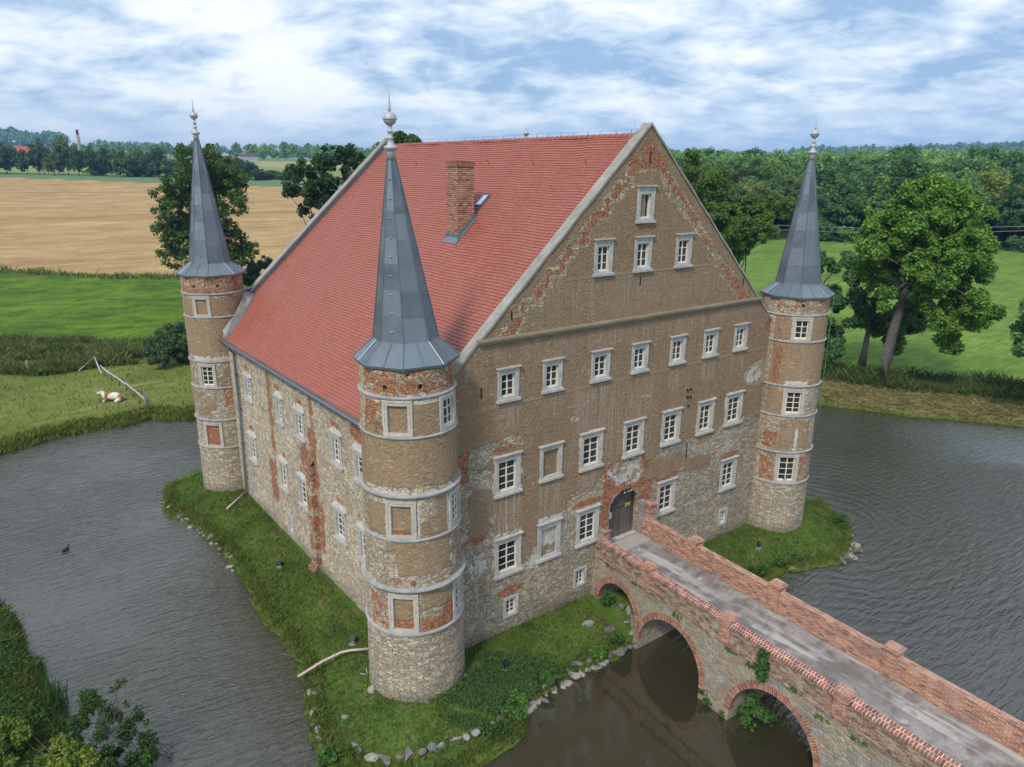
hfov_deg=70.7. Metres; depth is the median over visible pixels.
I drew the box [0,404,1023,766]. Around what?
water
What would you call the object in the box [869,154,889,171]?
forest tree
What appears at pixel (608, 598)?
weed clump
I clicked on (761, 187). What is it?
forest tree
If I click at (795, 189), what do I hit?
forest tree
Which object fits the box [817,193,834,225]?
forest tree
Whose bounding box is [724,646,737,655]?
weed clump
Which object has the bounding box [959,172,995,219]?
forest tree
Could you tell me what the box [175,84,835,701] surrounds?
castle
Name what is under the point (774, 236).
forest bush
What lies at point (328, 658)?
drain pipe
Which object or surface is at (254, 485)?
window
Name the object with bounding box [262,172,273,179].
hedge bush
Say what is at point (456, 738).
rock
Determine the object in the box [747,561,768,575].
weed clump
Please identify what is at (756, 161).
forest tree
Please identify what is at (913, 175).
forest tree
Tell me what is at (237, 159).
hedge tree
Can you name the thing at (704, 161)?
forest tree
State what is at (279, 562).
floodlight
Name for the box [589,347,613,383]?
window
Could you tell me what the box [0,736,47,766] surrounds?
shrub
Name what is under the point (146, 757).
bush
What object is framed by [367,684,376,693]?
rock
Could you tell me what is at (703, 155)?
forest tree
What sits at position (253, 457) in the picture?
window
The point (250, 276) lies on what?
bush
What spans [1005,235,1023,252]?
forest bush
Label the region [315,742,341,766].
weed clump
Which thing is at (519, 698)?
weed clump
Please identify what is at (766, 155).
forest tree
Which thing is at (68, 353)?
scrub
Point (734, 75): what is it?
sky
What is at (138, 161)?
hedge tree
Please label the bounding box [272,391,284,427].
window
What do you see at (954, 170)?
forest tree
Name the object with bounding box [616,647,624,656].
rock
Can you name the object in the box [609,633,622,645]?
weed clump
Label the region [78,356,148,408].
rail fence
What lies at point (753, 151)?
forest tree
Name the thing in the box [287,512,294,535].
window
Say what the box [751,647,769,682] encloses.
fern
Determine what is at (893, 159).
forest tree
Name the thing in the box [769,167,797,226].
forest tree
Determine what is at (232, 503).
drain pipe
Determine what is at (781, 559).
weed clump
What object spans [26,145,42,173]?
hedge tree
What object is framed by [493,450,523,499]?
window
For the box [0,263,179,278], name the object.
field margin
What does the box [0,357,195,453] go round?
bank grass
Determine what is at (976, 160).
forest tree
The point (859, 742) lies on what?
weed clump
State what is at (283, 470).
window
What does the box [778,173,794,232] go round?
forest tree
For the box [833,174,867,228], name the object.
forest tree
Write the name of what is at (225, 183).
oak tree
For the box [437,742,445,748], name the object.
rock
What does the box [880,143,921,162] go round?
forest tree
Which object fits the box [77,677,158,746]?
sapling
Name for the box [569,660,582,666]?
rock
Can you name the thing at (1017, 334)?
maple tree
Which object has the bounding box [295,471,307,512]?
window
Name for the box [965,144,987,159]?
forest tree
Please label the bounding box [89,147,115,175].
hedge tree
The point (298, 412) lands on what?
window
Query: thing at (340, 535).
window
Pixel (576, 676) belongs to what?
rock
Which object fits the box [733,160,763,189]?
forest tree
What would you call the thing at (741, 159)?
forest tree
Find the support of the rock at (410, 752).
on the ground at (78, 224)
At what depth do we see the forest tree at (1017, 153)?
236.91 m
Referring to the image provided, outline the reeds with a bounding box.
[23,659,80,736]
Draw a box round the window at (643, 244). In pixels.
[632,235,655,272]
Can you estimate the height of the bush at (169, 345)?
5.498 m
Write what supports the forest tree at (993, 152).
on the ground at (78, 224)
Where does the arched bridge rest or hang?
on the ground at (78, 224)
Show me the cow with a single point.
(117, 396)
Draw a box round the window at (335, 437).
[327,427,343,470]
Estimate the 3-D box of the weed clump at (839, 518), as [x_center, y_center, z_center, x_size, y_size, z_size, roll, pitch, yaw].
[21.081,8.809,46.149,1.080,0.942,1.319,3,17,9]
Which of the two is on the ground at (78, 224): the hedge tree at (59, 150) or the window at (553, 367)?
the hedge tree at (59, 150)
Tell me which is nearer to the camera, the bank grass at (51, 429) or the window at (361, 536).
the window at (361, 536)
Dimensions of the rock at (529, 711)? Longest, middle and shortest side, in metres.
0.901 x 0.548 x 0.262 m
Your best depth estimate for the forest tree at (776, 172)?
235.02 m
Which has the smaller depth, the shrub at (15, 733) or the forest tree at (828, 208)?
the shrub at (15, 733)
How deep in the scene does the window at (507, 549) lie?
33.39 m
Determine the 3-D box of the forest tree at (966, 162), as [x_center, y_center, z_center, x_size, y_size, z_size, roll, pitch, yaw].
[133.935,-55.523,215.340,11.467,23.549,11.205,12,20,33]
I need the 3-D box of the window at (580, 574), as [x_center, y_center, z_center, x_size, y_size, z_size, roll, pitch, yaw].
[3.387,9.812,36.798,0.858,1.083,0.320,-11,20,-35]
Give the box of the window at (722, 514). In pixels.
[717,507,727,526]
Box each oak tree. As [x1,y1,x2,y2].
[147,143,259,270]
[280,143,365,224]
[372,130,421,150]
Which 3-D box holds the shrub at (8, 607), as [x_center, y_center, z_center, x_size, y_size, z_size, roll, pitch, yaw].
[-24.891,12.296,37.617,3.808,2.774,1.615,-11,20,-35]
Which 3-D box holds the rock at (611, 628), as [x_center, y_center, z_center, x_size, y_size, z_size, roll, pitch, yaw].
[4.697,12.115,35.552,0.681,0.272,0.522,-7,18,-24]
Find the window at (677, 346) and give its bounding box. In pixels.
[668,333,688,365]
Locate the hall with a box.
[6,148,29,161]
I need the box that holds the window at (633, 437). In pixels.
[621,416,646,459]
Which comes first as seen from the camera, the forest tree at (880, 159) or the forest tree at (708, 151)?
the forest tree at (880, 159)
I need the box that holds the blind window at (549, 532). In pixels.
[536,516,563,563]
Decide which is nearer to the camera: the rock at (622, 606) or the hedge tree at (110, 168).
the rock at (622, 606)
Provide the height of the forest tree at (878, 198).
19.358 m
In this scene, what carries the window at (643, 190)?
in the castle
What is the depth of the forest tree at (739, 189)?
211.59 m
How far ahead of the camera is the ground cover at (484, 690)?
31.30 m
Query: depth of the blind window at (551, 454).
33.66 m
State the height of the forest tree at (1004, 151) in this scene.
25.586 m
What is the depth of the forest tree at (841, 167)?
241.87 m
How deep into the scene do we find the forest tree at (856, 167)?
217.79 m
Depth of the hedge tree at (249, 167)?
392.52 m
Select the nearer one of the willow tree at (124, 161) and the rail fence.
the rail fence
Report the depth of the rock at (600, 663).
33.59 m
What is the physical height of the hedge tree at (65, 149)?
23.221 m
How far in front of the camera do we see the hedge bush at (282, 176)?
395.19 m
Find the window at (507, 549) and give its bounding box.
[493,531,523,580]
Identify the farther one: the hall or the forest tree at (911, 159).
the hall
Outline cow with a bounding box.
[97,389,124,401]
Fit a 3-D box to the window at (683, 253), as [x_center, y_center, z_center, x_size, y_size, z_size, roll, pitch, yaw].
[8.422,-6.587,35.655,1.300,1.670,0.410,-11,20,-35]
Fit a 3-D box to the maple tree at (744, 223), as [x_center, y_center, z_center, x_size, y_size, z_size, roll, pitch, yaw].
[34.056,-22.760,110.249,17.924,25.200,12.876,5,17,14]
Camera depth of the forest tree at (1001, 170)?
201.08 m
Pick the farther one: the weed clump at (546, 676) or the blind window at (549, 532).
the blind window at (549, 532)
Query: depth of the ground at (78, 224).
94.53 m
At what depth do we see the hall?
606.28 m
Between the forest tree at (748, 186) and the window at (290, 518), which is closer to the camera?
the window at (290, 518)
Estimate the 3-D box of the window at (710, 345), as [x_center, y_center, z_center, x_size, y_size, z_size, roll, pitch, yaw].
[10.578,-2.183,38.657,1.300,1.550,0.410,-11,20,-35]
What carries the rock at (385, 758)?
on the ground at (78, 224)
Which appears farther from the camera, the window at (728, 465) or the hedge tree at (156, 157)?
the hedge tree at (156, 157)
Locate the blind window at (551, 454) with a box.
[538,440,564,483]
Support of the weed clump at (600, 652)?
on the ground at (78, 224)
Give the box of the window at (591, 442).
[578,428,605,472]
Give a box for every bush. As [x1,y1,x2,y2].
[63,686,173,766]
[85,166,105,175]
[127,163,147,176]
[140,321,189,366]
[142,165,162,176]
[158,158,183,176]
[242,254,273,286]
[249,168,267,179]
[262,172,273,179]
[265,170,280,179]
[273,172,286,179]
[735,691,776,731]
[770,230,780,239]
[819,221,840,240]
[819,223,824,237]
[837,225,856,242]
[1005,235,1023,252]
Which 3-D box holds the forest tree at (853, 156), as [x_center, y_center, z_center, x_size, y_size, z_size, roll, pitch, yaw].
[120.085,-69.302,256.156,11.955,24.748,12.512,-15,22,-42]
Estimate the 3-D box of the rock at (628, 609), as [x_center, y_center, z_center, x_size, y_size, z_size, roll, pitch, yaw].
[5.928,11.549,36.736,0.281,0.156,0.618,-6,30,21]
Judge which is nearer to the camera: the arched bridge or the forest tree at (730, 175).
the arched bridge
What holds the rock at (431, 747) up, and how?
on the ground at (78, 224)
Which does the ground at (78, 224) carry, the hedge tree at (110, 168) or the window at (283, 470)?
the hedge tree at (110, 168)
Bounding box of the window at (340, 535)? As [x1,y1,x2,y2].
[331,501,347,547]
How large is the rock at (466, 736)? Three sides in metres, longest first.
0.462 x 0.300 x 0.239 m
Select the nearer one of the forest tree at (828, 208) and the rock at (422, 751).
the rock at (422, 751)
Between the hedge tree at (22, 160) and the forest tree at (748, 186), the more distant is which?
the hedge tree at (22, 160)
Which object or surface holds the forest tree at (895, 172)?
on the ground at (78, 224)
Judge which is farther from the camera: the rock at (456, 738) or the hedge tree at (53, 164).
the hedge tree at (53, 164)
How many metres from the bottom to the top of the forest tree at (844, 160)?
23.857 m
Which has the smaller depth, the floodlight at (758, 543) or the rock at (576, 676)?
the rock at (576, 676)
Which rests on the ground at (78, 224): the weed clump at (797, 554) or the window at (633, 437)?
the weed clump at (797, 554)
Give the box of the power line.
[783,225,1015,232]
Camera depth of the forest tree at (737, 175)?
236.98 m
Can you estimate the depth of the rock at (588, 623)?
35.35 m
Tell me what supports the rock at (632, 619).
on the ground at (78, 224)
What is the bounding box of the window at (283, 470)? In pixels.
[276,455,289,494]
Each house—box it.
[235,154,249,160]
[247,154,256,161]
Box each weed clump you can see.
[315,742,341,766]
[482,719,510,741]
[495,700,527,723]
[506,688,528,707]
[538,667,556,684]
[588,644,608,661]
[599,591,616,605]
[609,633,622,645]
[698,688,712,707]
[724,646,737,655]
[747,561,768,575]
[770,553,790,565]
[787,684,802,695]
[790,550,803,559]
[814,713,830,724]
[832,512,849,529]
[851,735,868,746]
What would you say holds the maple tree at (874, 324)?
on the ground at (78, 224)
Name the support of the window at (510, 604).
in the castle
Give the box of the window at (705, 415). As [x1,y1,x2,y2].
[695,397,716,436]
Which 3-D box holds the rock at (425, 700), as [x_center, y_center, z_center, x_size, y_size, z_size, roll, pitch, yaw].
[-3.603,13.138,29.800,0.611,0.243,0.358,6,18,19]
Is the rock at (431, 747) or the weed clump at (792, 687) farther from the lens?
the rock at (431, 747)
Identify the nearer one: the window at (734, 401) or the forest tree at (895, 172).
the window at (734, 401)
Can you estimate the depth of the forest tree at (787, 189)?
215.35 m
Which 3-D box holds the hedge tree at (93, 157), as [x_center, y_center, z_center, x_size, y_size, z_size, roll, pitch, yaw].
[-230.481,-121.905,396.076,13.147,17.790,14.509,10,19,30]
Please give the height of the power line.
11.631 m
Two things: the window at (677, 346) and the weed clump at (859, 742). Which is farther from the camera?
the window at (677, 346)
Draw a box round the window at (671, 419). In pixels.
[659,406,683,447]
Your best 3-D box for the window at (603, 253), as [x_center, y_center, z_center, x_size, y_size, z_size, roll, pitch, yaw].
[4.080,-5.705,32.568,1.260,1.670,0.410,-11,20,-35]
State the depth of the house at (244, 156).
878.73 m
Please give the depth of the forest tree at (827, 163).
234.32 m
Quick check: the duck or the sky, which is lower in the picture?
the duck
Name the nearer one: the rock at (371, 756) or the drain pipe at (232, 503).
the rock at (371, 756)
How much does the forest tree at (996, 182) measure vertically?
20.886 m
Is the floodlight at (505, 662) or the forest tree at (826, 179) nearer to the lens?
the floodlight at (505, 662)
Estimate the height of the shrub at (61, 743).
3.560 m
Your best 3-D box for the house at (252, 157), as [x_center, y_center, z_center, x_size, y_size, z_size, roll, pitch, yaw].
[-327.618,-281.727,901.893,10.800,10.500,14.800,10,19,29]
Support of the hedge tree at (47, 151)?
on the ground at (78, 224)
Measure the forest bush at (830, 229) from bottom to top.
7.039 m
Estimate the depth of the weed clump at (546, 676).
31.73 m
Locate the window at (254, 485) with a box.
[252,478,257,497]
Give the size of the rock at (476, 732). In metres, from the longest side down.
0.651 x 0.396 x 0.256 m
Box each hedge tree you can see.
[0,141,16,172]
[13,149,31,173]
[26,137,46,173]
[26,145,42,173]
[39,148,51,170]
[41,151,63,174]
[50,135,76,174]
[55,147,70,172]
[63,147,87,174]
[76,145,99,175]
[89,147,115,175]
[102,155,120,175]
[130,146,149,163]
[132,154,153,173]
[142,145,166,176]
[233,156,245,171]
[240,160,261,177]
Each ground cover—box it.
[171,491,840,766]
[435,648,569,731]
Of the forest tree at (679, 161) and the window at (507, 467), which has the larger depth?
the forest tree at (679, 161)
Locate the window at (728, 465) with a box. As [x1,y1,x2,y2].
[718,455,739,492]
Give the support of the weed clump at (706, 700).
attached to the arched bridge
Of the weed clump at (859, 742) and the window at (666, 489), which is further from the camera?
the window at (666, 489)
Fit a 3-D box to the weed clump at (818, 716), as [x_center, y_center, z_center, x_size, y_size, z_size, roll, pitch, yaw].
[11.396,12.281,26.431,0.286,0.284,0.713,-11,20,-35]
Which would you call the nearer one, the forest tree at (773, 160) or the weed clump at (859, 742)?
the weed clump at (859, 742)
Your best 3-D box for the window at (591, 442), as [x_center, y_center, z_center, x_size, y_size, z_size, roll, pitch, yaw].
[3.804,3.204,35.057,1.610,1.970,0.410,-11,20,-35]
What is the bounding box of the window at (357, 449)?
[350,442,361,485]
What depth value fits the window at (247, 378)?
44.76 m
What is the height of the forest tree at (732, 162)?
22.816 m
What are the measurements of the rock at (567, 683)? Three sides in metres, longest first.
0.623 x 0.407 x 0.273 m
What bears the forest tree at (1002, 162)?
on the ground at (78, 224)
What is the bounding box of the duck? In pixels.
[61,544,69,551]
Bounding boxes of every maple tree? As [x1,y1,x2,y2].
[682,148,796,271]
[762,249,870,360]
[840,253,930,366]
[849,171,1007,381]
[1007,298,1023,357]
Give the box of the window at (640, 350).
[630,340,651,374]
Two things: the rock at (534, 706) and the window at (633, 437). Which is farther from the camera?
the window at (633, 437)
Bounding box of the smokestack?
[75,129,81,150]
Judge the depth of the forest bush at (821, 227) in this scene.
199.80 m
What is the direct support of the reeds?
on the ground at (78, 224)
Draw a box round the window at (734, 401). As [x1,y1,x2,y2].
[723,390,745,427]
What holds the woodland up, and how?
on the ground at (78, 224)
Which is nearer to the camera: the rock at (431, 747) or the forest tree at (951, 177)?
the rock at (431, 747)
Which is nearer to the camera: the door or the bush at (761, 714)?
the bush at (761, 714)
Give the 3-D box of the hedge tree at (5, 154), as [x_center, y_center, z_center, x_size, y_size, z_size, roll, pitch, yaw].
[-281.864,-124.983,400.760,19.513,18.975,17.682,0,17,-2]
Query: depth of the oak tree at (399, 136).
80.54 m
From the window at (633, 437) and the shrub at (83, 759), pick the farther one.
the window at (633, 437)
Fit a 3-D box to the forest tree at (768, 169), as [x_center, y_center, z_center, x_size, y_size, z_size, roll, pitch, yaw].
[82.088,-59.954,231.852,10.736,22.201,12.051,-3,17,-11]
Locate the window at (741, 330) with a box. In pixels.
[732,322,750,351]
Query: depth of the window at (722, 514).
43.31 m
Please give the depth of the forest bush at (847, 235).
197.56 m
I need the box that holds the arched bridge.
[590,499,1023,766]
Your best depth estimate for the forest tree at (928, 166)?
198.74 m
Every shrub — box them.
[0,715,47,755]
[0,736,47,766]
[1,604,24,616]
[42,732,95,759]
[44,750,102,766]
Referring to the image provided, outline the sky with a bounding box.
[0,0,1023,159]
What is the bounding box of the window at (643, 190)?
[635,185,658,223]
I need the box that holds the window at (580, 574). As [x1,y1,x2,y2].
[573,565,586,588]
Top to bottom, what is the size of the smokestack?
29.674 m
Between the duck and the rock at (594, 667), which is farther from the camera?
the duck
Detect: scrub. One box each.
[0,329,188,376]
[820,359,1023,401]
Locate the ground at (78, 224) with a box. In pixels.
[0,142,1023,766]
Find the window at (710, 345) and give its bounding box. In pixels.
[701,327,721,358]
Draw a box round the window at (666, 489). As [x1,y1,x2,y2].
[656,476,678,516]
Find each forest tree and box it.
[673,155,682,169]
[680,147,708,165]
[688,156,719,190]
[703,146,721,161]
[703,166,734,199]
[710,162,743,185]
[727,157,739,165]
[728,186,748,196]
[732,154,755,176]
[733,153,771,194]
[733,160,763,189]
[741,146,767,162]
[741,179,768,192]
[750,181,777,196]
[753,161,789,189]
[758,181,774,194]
[761,152,774,164]
[763,156,781,167]
[766,169,786,179]
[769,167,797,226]
[778,152,802,219]
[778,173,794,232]
[781,175,817,220]
[782,163,801,223]
[789,177,818,213]
[797,154,839,177]
[799,151,819,176]
[815,153,849,215]
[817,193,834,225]
[825,160,850,222]
[827,174,857,234]
[829,155,853,228]
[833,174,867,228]
[838,152,864,166]
[847,161,876,227]
[850,156,907,219]
[851,166,873,174]
[852,158,867,173]
[853,184,869,227]
[866,173,896,216]
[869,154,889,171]
[874,151,926,206]
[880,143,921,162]
[882,154,902,169]
[885,157,903,174]
[890,159,931,196]
[909,158,938,176]
[934,171,956,182]
[937,154,962,173]
[939,161,964,177]
[951,156,977,177]
[955,160,1003,187]
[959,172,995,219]
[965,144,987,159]
[971,156,1011,178]
[975,168,1019,226]
[978,144,1008,166]
[985,166,1009,183]
[987,148,1013,160]
[990,158,1010,224]
[994,163,1023,235]
[996,181,1023,244]
[1006,148,1023,172]
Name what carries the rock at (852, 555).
on the ground at (78, 224)
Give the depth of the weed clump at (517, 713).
29.77 m
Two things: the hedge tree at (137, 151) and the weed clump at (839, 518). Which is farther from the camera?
the hedge tree at (137, 151)
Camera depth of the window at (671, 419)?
38.37 m
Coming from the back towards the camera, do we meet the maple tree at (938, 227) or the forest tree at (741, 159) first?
the forest tree at (741, 159)
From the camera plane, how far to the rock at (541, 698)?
31.34 m
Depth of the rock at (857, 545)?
44.38 m
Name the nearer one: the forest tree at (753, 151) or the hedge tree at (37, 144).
the forest tree at (753, 151)
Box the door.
[609,491,634,537]
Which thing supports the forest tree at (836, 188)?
on the ground at (78, 224)
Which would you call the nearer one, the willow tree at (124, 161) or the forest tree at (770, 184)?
the forest tree at (770, 184)
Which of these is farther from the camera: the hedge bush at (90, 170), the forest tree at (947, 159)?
the hedge bush at (90, 170)
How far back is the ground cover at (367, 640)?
36.24 m
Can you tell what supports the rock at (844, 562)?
on the ground at (78, 224)
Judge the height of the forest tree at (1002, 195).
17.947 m
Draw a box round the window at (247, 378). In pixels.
[241,371,253,404]
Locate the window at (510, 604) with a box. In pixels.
[503,593,518,618]
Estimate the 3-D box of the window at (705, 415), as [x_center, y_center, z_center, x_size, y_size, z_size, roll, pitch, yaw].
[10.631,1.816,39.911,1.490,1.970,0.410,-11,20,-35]
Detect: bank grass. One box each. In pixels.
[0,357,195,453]
[0,596,88,766]
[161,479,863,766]
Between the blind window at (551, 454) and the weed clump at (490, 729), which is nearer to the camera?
the weed clump at (490, 729)
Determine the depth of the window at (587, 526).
36.24 m
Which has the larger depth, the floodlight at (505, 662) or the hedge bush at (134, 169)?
the hedge bush at (134, 169)
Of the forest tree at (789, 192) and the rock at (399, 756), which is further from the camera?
the forest tree at (789, 192)
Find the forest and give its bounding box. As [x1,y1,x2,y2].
[669,148,1023,168]
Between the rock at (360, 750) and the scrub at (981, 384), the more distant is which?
the scrub at (981, 384)
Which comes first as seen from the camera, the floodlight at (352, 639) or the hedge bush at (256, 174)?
the floodlight at (352, 639)
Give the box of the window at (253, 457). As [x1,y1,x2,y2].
[246,430,258,465]
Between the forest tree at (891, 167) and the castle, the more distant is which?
the forest tree at (891, 167)
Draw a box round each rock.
[307,689,318,696]
[357,747,363,753]
[364,752,379,761]
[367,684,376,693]
[379,754,391,765]
[395,753,404,759]
[405,745,414,761]
[418,698,430,703]
[418,747,426,755]
[427,741,437,750]
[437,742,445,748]
[450,736,461,741]
[462,731,470,740]
[471,727,480,736]
[521,705,532,713]
[528,703,537,709]
[538,695,549,702]
[563,679,572,686]
[568,671,580,679]
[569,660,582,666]
[582,620,594,626]
[591,665,601,669]
[597,661,605,665]
[604,625,614,632]
[606,650,619,655]
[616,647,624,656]
[618,603,625,609]
[626,605,630,614]
[630,616,634,627]
[836,555,846,564]
[848,552,857,559]
[851,542,860,547]
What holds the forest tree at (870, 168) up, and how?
on the ground at (78, 224)
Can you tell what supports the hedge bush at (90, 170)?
on the ground at (78, 224)
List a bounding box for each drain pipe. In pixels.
[226,492,244,509]
[297,648,367,677]
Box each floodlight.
[277,560,282,568]
[349,635,356,645]
[502,659,508,672]
[756,541,760,550]
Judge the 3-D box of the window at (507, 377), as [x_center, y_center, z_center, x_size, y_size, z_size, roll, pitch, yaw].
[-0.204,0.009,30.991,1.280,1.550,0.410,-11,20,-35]
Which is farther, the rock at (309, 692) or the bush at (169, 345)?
the bush at (169, 345)
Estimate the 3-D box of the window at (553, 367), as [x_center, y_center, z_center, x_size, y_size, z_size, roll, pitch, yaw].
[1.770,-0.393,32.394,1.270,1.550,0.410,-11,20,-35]
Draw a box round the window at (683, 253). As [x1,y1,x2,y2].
[673,232,695,267]
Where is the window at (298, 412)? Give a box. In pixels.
[291,403,305,443]
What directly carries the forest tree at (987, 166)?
on the ground at (78, 224)
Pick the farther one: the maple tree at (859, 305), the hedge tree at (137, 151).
the hedge tree at (137, 151)
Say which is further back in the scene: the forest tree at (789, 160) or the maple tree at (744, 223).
the forest tree at (789, 160)
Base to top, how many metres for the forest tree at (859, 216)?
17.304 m
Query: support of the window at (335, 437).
in the castle
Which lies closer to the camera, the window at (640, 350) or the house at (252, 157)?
the window at (640, 350)
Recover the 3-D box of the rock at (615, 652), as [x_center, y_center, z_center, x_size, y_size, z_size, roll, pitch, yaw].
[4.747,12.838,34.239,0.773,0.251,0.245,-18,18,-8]
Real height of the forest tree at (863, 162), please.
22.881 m
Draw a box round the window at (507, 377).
[496,364,521,403]
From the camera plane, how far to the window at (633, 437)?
36.76 m
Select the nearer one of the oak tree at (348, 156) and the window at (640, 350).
the window at (640, 350)
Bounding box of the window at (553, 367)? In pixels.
[541,356,565,394]
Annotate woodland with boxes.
[0,126,1023,158]
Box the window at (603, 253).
[592,238,616,276]
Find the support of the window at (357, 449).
in the castle
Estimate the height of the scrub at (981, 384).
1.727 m
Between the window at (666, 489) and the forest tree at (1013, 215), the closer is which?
the window at (666, 489)
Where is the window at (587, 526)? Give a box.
[575,503,601,548]
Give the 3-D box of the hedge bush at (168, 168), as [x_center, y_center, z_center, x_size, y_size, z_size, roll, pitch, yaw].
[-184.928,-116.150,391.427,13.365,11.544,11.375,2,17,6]
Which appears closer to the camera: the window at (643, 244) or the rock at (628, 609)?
the window at (643, 244)
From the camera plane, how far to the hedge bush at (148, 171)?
391.56 m
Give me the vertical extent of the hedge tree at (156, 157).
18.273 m
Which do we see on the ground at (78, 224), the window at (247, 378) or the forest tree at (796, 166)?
the forest tree at (796, 166)
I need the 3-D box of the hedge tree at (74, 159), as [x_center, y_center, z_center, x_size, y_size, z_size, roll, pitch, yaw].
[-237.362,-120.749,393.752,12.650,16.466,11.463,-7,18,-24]
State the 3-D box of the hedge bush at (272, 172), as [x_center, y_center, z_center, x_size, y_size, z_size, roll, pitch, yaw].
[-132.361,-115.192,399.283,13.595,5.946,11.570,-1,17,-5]
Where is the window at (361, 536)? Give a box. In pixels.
[355,521,364,562]
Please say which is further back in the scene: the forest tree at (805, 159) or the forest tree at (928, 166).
the forest tree at (805, 159)
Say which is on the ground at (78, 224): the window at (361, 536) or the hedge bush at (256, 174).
the hedge bush at (256, 174)
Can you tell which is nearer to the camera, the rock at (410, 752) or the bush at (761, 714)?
the rock at (410, 752)
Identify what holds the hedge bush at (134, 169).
on the ground at (78, 224)
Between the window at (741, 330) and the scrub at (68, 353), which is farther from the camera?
the scrub at (68, 353)
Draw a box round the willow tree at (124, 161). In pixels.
[105,148,137,176]

